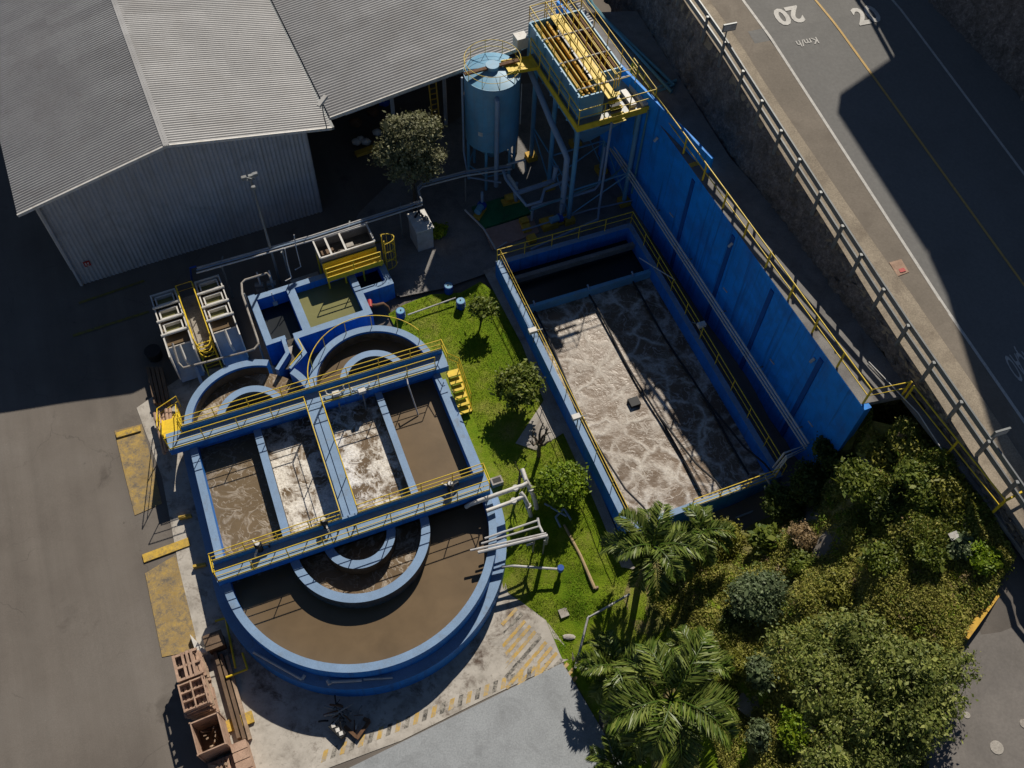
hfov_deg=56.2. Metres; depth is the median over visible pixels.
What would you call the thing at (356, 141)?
sack
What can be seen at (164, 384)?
dark timber
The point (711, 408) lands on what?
air hose
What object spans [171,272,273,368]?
pipe loop
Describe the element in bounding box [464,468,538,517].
overflow pipes
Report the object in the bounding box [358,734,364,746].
painted stripe
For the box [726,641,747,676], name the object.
shrub
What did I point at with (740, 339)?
wall pipe
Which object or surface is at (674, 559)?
palm tree
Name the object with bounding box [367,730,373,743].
painted stripe
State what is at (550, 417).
path
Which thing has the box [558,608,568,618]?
stone slab
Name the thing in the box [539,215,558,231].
plinth
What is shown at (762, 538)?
shrub
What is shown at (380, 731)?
painted stripe
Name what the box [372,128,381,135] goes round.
sack
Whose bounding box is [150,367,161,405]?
dark timber
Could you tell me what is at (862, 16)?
speed marking
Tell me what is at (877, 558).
shrub
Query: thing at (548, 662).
painted stripe
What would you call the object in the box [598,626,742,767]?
palm tree
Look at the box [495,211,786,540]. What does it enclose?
aeration basin
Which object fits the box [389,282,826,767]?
lawn
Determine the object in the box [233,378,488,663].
water
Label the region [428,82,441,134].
fixed ladder
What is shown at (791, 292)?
wall railing
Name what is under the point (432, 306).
white pipe
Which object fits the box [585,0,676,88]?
teal pipe
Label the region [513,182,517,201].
pipe
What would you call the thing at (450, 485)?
aerator motor
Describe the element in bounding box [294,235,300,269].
vent pipe
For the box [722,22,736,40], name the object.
sign
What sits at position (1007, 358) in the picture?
road lettering
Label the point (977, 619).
kerb wall
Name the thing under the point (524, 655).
painted stripe
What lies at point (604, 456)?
air hose
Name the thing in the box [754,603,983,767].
tree
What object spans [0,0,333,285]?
warehouse
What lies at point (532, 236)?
plinth
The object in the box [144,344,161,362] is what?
black bin
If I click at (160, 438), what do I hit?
pinkish pipe
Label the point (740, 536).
shrub
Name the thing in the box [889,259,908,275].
cardboard sheet
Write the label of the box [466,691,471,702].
painted stripe
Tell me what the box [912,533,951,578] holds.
shrub
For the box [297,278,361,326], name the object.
water
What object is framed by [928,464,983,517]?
bush
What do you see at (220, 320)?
filter unit
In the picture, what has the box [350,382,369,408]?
mixer head
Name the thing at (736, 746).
ground cover
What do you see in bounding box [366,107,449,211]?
leafy tree
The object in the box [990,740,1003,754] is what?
manhole cover
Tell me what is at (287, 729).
apron
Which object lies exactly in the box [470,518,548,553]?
sampling pipes
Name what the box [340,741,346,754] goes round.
painted stripe
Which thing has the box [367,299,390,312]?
brown hose
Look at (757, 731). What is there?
shrub
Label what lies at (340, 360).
water
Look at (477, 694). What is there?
painted stripe
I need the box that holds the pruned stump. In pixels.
[515,462,526,484]
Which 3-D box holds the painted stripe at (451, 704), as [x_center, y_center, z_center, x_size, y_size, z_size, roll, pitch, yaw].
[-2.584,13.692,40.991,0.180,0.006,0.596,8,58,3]
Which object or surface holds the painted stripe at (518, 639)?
on the apron
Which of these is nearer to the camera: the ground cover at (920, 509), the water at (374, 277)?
the ground cover at (920, 509)
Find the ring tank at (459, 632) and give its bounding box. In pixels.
[164,315,506,696]
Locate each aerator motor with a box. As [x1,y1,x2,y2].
[252,540,270,558]
[314,515,330,532]
[442,481,458,498]
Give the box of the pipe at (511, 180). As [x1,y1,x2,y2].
[507,174,518,190]
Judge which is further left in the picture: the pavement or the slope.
the pavement
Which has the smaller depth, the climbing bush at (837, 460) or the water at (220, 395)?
the climbing bush at (837, 460)
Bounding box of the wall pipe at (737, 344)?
[609,148,805,475]
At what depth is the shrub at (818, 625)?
38.20 m
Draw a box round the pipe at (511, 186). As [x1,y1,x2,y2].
[502,170,569,206]
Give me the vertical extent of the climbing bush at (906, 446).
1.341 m
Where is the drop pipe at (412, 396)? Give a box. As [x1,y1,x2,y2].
[406,379,418,414]
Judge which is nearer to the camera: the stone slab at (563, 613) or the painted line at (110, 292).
the stone slab at (563, 613)
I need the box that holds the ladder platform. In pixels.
[175,281,222,376]
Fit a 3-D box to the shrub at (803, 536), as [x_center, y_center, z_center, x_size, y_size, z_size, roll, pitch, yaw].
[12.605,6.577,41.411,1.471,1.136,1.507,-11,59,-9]
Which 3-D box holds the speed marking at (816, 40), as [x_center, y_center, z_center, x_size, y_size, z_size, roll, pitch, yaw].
[14.657,-16.964,47.540,1.151,0.057,0.420,-15,59,-11]
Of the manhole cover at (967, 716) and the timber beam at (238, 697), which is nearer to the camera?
the manhole cover at (967, 716)
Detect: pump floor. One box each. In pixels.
[472,197,530,228]
[485,215,538,249]
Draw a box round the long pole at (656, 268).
[639,257,674,279]
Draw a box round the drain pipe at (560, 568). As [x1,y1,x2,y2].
[502,564,563,572]
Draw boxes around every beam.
[213,652,241,739]
[219,653,246,739]
[225,655,251,740]
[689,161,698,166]
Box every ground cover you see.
[652,401,1015,767]
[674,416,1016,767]
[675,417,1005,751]
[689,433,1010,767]
[822,401,996,557]
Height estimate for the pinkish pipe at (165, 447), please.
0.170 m
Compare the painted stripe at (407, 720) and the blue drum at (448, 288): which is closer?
the painted stripe at (407, 720)
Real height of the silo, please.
8.314 m
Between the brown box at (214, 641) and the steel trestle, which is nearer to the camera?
the brown box at (214, 641)
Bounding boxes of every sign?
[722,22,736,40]
[990,427,1010,441]
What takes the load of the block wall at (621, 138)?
attached to the retaining wall at (808, 384)
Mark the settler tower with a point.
(579, 71)
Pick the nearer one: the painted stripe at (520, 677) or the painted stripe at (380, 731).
the painted stripe at (380, 731)
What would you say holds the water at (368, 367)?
in the ring tank at (459, 632)
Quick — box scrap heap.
[318,695,370,739]
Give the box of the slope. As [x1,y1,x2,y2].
[624,399,1016,767]
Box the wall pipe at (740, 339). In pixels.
[614,147,809,467]
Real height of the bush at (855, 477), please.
1.448 m
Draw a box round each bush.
[432,222,448,239]
[759,479,807,526]
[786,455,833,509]
[811,431,853,473]
[830,449,857,476]
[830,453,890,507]
[856,426,900,472]
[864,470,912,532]
[888,430,936,465]
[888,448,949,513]
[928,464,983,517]
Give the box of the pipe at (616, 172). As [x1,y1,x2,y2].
[530,116,635,211]
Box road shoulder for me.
[710,0,1023,459]
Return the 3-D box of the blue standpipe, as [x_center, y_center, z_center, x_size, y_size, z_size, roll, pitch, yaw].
[-17.226,-5.842,51.567,1.400,2.469,0.354,38,64,20]
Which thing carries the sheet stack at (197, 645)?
on the apron
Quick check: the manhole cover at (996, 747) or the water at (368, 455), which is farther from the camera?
the water at (368, 455)
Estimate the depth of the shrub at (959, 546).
37.31 m
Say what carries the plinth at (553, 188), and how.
on the terrace
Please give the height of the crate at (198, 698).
1.800 m
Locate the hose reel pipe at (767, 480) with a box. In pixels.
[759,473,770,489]
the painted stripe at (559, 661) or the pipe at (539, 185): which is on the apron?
the painted stripe at (559, 661)
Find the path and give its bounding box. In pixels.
[483,266,634,568]
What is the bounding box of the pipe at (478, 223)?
[464,209,506,249]
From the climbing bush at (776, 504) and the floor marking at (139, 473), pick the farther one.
the floor marking at (139, 473)
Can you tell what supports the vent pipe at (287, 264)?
attached to the inlet tank at (305, 339)
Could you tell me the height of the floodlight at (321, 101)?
1.770 m
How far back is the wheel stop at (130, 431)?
47.60 m
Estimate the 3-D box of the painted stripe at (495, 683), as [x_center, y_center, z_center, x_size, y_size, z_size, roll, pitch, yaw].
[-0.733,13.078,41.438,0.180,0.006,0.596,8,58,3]
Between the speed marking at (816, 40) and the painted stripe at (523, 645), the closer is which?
the painted stripe at (523, 645)
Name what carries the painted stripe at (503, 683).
on the apron
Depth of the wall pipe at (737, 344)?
48.62 m
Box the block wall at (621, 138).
[556,1,713,185]
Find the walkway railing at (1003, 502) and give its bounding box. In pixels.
[904,385,1022,512]
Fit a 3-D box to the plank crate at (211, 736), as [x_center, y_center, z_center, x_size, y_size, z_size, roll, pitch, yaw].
[-12.298,14.487,39.312,1.224,1.520,1.422,-20,60,-14]
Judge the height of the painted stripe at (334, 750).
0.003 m
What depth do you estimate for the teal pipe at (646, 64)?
51.38 m
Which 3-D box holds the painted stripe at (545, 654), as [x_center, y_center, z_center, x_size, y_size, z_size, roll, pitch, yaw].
[0.803,12.598,41.786,0.203,0.032,2.969,37,64,20]
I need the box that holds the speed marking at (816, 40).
[796,37,818,45]
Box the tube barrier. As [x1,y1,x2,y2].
[215,617,248,678]
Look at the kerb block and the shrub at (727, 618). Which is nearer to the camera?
the shrub at (727, 618)
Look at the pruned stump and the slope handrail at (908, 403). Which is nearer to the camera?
the slope handrail at (908, 403)
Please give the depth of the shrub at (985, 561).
36.86 m
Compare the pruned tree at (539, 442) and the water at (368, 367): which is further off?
the water at (368, 367)
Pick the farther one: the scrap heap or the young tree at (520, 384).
the young tree at (520, 384)
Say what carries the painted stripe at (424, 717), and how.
on the apron
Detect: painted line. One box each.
[72,311,148,336]
[79,280,144,303]
[258,236,320,256]
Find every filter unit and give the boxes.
[150,288,204,384]
[194,274,248,365]
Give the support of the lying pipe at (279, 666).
on the ring tank at (459, 632)
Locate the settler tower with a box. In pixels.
[527,0,656,250]
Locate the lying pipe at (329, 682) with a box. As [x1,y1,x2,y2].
[326,676,392,685]
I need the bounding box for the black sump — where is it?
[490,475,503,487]
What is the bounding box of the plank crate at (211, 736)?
[189,711,231,762]
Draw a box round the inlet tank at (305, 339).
[248,258,395,379]
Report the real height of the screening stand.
3.200 m
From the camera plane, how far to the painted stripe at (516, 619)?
42.93 m
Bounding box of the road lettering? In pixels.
[1005,346,1023,380]
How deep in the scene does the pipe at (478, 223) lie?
53.75 m
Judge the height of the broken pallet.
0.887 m
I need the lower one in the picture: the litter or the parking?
the parking
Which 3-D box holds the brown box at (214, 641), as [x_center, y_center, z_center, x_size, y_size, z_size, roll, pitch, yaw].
[-12.920,11.292,41.784,0.820,0.750,0.720,-20,60,-14]
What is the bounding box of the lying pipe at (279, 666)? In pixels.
[253,651,305,679]
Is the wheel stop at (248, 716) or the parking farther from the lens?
the wheel stop at (248, 716)
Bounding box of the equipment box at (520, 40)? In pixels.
[513,31,528,152]
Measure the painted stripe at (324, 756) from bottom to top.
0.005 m
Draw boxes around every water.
[197,374,300,420]
[200,433,290,583]
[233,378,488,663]
[236,400,263,408]
[261,301,300,339]
[262,416,340,533]
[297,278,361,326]
[300,521,420,593]
[320,340,417,383]
[326,396,409,510]
[356,271,381,287]
[356,364,380,372]
[508,240,643,305]
[528,278,763,522]
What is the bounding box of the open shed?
[272,0,592,125]
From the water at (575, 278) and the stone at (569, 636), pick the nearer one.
the stone at (569, 636)
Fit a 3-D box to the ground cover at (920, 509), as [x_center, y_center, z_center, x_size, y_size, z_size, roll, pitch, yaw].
[16.469,4.009,41.707,5.337,6.629,9.412,3,57,0]
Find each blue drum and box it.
[396,307,405,320]
[444,282,452,294]
[456,297,464,310]
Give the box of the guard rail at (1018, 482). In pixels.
[676,0,1023,509]
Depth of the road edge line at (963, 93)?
46.86 m
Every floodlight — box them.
[316,95,327,127]
[528,327,542,342]
[571,413,586,427]
[692,321,706,336]
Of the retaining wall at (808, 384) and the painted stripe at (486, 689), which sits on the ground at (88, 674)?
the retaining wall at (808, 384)
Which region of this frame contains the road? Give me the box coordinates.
[745,0,1023,417]
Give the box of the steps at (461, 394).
[446,364,472,416]
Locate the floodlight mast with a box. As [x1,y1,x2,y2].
[241,171,281,284]
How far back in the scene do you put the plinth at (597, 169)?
56.64 m
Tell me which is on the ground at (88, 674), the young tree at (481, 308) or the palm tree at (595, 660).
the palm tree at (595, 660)
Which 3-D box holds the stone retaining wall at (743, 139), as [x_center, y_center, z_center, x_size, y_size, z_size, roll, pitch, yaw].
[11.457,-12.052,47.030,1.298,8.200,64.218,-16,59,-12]
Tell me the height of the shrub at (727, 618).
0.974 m
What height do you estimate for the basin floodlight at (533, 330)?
1.080 m
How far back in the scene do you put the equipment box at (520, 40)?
50.65 m
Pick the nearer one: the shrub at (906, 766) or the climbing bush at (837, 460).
the shrub at (906, 766)
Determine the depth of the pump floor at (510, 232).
54.05 m
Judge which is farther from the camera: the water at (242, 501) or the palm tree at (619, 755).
the water at (242, 501)
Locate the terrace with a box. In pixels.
[354,82,649,296]
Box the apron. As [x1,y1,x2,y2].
[137,358,567,767]
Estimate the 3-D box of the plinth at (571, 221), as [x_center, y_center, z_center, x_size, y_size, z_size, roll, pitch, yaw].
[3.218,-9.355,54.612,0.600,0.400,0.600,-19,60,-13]
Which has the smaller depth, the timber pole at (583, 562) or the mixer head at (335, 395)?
the timber pole at (583, 562)
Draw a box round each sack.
[351,138,360,145]
[361,138,370,145]
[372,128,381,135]
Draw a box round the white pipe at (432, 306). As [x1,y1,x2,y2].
[408,297,455,314]
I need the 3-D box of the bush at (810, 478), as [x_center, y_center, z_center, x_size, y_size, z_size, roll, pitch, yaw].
[13.678,4.372,43.300,2.627,1.308,2.752,3,57,0]
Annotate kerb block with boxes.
[354,143,378,157]
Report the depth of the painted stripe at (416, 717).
40.64 m
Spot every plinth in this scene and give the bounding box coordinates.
[290,272,318,282]
[519,216,528,224]
[521,223,531,232]
[524,151,537,162]
[526,233,536,244]
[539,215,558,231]
[542,178,554,191]
[563,214,575,225]
[568,138,581,148]
[594,164,607,175]
[617,196,630,208]
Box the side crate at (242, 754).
[230,739,255,767]
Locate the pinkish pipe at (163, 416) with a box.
[160,410,168,449]
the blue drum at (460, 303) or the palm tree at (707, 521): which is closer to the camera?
the palm tree at (707, 521)
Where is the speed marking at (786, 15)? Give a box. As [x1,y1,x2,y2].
[774,5,804,24]
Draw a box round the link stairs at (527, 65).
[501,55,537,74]
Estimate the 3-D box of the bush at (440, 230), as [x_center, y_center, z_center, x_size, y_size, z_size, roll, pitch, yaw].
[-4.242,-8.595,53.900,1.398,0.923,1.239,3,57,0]
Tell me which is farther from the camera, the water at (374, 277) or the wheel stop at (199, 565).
the water at (374, 277)
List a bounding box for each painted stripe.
[321,749,327,762]
[330,745,337,758]
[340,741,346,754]
[349,738,355,750]
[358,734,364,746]
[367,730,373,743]
[376,726,383,739]
[386,723,392,735]
[395,719,401,731]
[404,715,410,728]
[413,712,418,724]
[422,709,427,720]
[431,705,436,717]
[440,701,445,713]
[448,698,454,710]
[457,694,463,706]
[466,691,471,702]
[475,687,480,699]
[483,683,489,696]
[492,680,497,692]
[501,608,517,625]
[501,677,505,688]
[502,613,522,634]
[502,620,525,646]
[504,636,541,678]
[505,625,530,655]
[505,630,536,668]
[506,641,546,688]
[517,646,552,684]
[518,670,523,681]
[526,666,531,678]
[534,652,557,676]
[535,664,539,674]
[552,658,562,667]
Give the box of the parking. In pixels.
[921,625,1023,767]
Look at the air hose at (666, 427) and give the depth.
46.96 m
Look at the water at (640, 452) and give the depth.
48.03 m
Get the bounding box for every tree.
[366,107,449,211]
[467,292,499,324]
[488,358,546,414]
[529,423,551,457]
[573,630,642,705]
[584,733,647,767]
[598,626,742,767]
[599,500,706,602]
[660,624,736,693]
[675,502,736,567]
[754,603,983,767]
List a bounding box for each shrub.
[530,458,591,511]
[705,513,746,557]
[719,605,744,630]
[723,566,792,629]
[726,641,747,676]
[744,650,780,697]
[744,716,776,756]
[747,522,785,559]
[776,704,810,754]
[784,548,816,576]
[787,520,820,551]
[794,606,836,648]
[816,566,859,609]
[859,539,903,579]
[866,744,918,767]
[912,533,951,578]
[943,527,979,562]
[963,537,1003,577]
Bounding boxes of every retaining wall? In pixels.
[598,124,871,463]
[604,0,1023,553]
[928,0,1023,101]
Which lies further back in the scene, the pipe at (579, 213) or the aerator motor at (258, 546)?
the pipe at (579, 213)
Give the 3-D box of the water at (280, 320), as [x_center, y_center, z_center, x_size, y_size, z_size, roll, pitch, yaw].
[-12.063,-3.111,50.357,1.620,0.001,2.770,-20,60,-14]
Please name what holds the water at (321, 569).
in the ring tank at (459, 632)
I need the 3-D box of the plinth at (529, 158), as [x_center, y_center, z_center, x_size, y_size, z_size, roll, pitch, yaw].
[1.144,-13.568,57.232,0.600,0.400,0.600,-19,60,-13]
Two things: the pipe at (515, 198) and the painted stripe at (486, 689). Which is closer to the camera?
the painted stripe at (486, 689)
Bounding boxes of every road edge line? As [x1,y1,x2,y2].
[742,0,1023,422]
[892,0,1023,174]
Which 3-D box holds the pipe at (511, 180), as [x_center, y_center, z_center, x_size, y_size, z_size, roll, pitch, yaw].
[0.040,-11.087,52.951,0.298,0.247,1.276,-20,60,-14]
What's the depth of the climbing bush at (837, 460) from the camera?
42.79 m
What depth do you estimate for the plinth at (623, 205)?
55.30 m
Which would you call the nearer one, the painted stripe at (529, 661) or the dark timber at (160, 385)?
the painted stripe at (529, 661)
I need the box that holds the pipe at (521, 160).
[507,159,526,171]
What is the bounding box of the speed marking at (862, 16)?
[850,5,879,24]
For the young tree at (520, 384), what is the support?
on the lawn at (493, 469)
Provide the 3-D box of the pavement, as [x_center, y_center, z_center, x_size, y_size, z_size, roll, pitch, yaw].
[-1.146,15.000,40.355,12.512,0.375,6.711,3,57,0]
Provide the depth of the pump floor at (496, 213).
54.77 m
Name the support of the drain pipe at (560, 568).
on the lawn at (493, 469)
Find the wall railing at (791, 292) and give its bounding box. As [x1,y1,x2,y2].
[630,62,911,403]
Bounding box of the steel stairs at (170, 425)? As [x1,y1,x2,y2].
[156,396,181,438]
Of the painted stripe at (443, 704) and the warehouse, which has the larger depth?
the warehouse
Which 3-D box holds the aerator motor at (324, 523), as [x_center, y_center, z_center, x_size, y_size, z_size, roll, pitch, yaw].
[-8.402,6.159,42.496,0.711,0.890,0.786,3,57,0]
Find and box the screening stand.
[312,224,396,288]
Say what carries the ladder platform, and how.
on the apron
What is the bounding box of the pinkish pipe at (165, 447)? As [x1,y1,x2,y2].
[157,411,167,451]
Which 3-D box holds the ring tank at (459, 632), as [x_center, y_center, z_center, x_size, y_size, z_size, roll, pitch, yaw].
[-7.580,5.195,44.360,14.275,3.822,17.600,-17,60,-12]
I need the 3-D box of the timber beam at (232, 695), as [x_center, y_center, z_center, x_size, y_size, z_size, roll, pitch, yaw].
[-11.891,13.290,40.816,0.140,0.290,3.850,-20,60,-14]
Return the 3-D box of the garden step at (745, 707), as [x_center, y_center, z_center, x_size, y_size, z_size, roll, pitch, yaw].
[9.915,13.360,39.433,1.440,0.850,1.105,38,64,20]
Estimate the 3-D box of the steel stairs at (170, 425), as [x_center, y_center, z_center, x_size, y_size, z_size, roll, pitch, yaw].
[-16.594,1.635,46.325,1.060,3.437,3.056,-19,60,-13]
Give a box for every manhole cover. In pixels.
[963,712,969,718]
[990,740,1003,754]
[1019,719,1023,727]
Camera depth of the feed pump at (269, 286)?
51.47 m
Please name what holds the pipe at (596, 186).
attached to the settler tower
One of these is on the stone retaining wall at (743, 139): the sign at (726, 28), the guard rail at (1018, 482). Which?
the guard rail at (1018, 482)
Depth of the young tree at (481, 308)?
49.29 m
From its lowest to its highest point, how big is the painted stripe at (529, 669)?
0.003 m
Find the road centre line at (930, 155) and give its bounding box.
[815,0,1023,285]
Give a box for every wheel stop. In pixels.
[116,426,140,437]
[142,538,189,562]
[178,513,191,519]
[193,562,206,568]
[225,711,254,732]
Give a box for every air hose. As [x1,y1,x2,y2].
[533,300,648,516]
[587,284,721,491]
[631,271,772,474]
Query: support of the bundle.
in the open shed
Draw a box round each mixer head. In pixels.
[325,385,344,411]
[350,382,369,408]
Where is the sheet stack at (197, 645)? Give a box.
[190,635,208,654]
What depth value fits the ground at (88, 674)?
46.45 m
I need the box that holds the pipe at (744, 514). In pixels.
[735,510,752,518]
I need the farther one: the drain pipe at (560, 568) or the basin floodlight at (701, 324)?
the basin floodlight at (701, 324)
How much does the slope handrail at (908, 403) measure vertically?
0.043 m
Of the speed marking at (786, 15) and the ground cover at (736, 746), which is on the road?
the speed marking at (786, 15)
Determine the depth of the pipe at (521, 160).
53.73 m
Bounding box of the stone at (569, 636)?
[563,634,575,639]
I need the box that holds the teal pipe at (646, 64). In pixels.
[589,0,674,93]
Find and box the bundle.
[378,100,389,106]
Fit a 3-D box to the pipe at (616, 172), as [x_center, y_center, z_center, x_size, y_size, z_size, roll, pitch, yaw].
[4.043,-11.935,51.440,6.642,4.758,0.766,-27,62,-17]
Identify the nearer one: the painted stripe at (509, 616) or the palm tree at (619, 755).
the palm tree at (619, 755)
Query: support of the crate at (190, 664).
on the apron
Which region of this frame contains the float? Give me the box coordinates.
[627,396,640,408]
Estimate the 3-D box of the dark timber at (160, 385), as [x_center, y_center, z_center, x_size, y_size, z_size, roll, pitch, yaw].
[-17.874,0.120,48.778,0.160,0.300,2.293,-17,60,-12]
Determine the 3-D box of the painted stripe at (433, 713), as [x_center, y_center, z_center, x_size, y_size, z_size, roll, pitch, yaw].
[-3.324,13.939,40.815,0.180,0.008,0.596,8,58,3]
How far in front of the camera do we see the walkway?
44.68 m
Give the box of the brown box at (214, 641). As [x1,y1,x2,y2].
[202,629,226,654]
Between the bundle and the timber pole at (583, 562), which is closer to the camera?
the timber pole at (583, 562)
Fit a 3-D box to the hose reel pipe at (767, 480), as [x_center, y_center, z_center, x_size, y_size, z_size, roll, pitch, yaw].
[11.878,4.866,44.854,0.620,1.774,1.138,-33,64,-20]
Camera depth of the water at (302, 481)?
45.32 m
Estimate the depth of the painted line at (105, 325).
51.15 m
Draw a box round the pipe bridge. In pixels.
[196,165,511,297]
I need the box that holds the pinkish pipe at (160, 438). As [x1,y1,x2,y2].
[153,412,165,454]
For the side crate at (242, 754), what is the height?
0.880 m
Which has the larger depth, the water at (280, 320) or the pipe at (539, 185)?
the pipe at (539, 185)
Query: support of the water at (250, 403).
in the ring tank at (459, 632)
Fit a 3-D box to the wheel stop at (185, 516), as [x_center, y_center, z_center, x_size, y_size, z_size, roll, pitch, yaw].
[-15.403,6.268,45.175,0.573,0.250,0.120,-11,59,-9]
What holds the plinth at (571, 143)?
on the terrace
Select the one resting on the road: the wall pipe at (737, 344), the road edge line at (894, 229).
the road edge line at (894, 229)
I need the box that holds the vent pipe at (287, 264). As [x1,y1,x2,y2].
[284,248,291,280]
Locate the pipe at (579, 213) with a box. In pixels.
[522,200,632,230]
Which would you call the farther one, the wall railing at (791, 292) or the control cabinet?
the control cabinet
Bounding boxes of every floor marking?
[114,424,161,514]
[145,555,195,656]
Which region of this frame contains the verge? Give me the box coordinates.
[681,0,1023,543]
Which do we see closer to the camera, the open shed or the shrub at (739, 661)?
the shrub at (739, 661)
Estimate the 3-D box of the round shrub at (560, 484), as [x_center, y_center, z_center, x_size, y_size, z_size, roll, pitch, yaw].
[2.241,4.805,44.760,2.974,2.462,2.842,3,57,0]
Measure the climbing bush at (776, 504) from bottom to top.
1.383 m
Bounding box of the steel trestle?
[544,503,571,527]
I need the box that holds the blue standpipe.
[189,265,195,281]
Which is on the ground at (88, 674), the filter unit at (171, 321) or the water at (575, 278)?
the filter unit at (171, 321)
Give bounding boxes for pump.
[255,272,264,293]
[267,270,276,290]
[473,191,486,220]
[501,182,519,206]
[549,204,563,228]
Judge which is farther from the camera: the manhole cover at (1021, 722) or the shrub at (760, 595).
the shrub at (760, 595)
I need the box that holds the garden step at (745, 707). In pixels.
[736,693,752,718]
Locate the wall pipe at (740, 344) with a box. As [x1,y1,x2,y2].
[612,149,807,473]
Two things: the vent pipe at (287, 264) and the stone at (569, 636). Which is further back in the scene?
the vent pipe at (287, 264)
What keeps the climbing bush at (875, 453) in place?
on the slope
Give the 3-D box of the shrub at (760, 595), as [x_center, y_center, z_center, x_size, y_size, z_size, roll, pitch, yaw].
[10.326,8.764,40.184,2.799,1.887,2.909,18,59,10]
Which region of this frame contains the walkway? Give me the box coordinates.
[588,11,1023,558]
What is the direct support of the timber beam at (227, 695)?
on the apron
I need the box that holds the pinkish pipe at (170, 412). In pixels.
[168,407,171,418]
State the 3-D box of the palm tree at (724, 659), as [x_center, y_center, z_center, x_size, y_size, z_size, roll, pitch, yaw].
[7.451,11.601,39.865,2.777,2.910,3.122,-30,63,-19]
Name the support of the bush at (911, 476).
on the slope
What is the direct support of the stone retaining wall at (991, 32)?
on the upper terrace
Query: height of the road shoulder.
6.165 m
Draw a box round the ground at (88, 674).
[0,0,1023,767]
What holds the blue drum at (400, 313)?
on the lawn at (493, 469)
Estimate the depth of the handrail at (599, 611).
42.06 m
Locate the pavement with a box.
[350,663,620,767]
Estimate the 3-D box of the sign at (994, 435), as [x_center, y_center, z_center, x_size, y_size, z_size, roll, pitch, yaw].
[18.720,2.004,36.940,0.680,0.950,0.091,-14,59,-11]
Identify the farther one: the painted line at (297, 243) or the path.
the painted line at (297, 243)
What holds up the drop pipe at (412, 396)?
attached to the ring tank at (459, 632)
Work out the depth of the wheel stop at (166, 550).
44.35 m
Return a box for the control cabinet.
[406,209,433,251]
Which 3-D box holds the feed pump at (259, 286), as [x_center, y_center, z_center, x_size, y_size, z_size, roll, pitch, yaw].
[-13.563,-5.315,51.478,0.523,2.200,0.434,-18,60,-13]
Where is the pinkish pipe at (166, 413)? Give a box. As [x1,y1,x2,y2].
[164,408,168,419]
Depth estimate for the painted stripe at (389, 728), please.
40.36 m
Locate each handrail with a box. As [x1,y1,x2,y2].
[574,593,629,667]
[869,362,942,449]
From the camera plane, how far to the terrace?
55.45 m
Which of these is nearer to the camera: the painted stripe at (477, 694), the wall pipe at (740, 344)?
the painted stripe at (477, 694)
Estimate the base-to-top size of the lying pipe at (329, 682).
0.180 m
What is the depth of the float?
47.66 m
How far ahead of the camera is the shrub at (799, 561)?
40.48 m
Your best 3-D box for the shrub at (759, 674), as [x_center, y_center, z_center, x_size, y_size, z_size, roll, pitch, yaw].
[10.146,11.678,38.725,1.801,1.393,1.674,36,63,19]
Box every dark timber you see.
[146,367,158,405]
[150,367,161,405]
[155,367,166,405]
[159,367,170,405]
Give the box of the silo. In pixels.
[461,39,521,190]
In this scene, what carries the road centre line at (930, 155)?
on the road
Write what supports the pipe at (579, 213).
on the plinth at (623, 205)
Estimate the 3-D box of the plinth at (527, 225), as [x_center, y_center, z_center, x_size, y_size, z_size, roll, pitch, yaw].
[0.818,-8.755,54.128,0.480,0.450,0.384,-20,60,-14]
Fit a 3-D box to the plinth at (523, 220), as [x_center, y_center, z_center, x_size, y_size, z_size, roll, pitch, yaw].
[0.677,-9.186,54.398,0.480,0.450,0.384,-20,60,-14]
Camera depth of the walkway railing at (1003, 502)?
38.20 m
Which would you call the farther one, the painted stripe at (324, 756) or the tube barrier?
the tube barrier
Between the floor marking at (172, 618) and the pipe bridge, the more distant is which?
the pipe bridge
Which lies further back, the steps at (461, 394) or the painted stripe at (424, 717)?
the steps at (461, 394)
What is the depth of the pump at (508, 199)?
54.96 m
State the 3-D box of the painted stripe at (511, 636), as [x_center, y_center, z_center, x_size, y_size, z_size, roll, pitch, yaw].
[0.075,11.127,42.638,0.166,0.095,1.569,37,64,20]
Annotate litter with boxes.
[948,531,958,540]
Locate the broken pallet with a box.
[207,754,235,767]
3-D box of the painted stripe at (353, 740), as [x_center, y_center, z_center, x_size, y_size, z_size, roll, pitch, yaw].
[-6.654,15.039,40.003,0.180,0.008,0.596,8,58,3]
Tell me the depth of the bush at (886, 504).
39.29 m
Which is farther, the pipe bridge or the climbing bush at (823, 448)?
the pipe bridge
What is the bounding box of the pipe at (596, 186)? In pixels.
[530,146,605,220]
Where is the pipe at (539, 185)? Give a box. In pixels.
[517,165,558,193]
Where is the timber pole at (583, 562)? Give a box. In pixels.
[563,524,598,589]
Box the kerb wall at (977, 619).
[963,592,1000,639]
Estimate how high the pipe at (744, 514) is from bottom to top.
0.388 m
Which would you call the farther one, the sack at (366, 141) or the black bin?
the sack at (366, 141)
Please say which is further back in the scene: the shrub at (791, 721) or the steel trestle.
the steel trestle
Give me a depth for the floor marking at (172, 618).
42.92 m

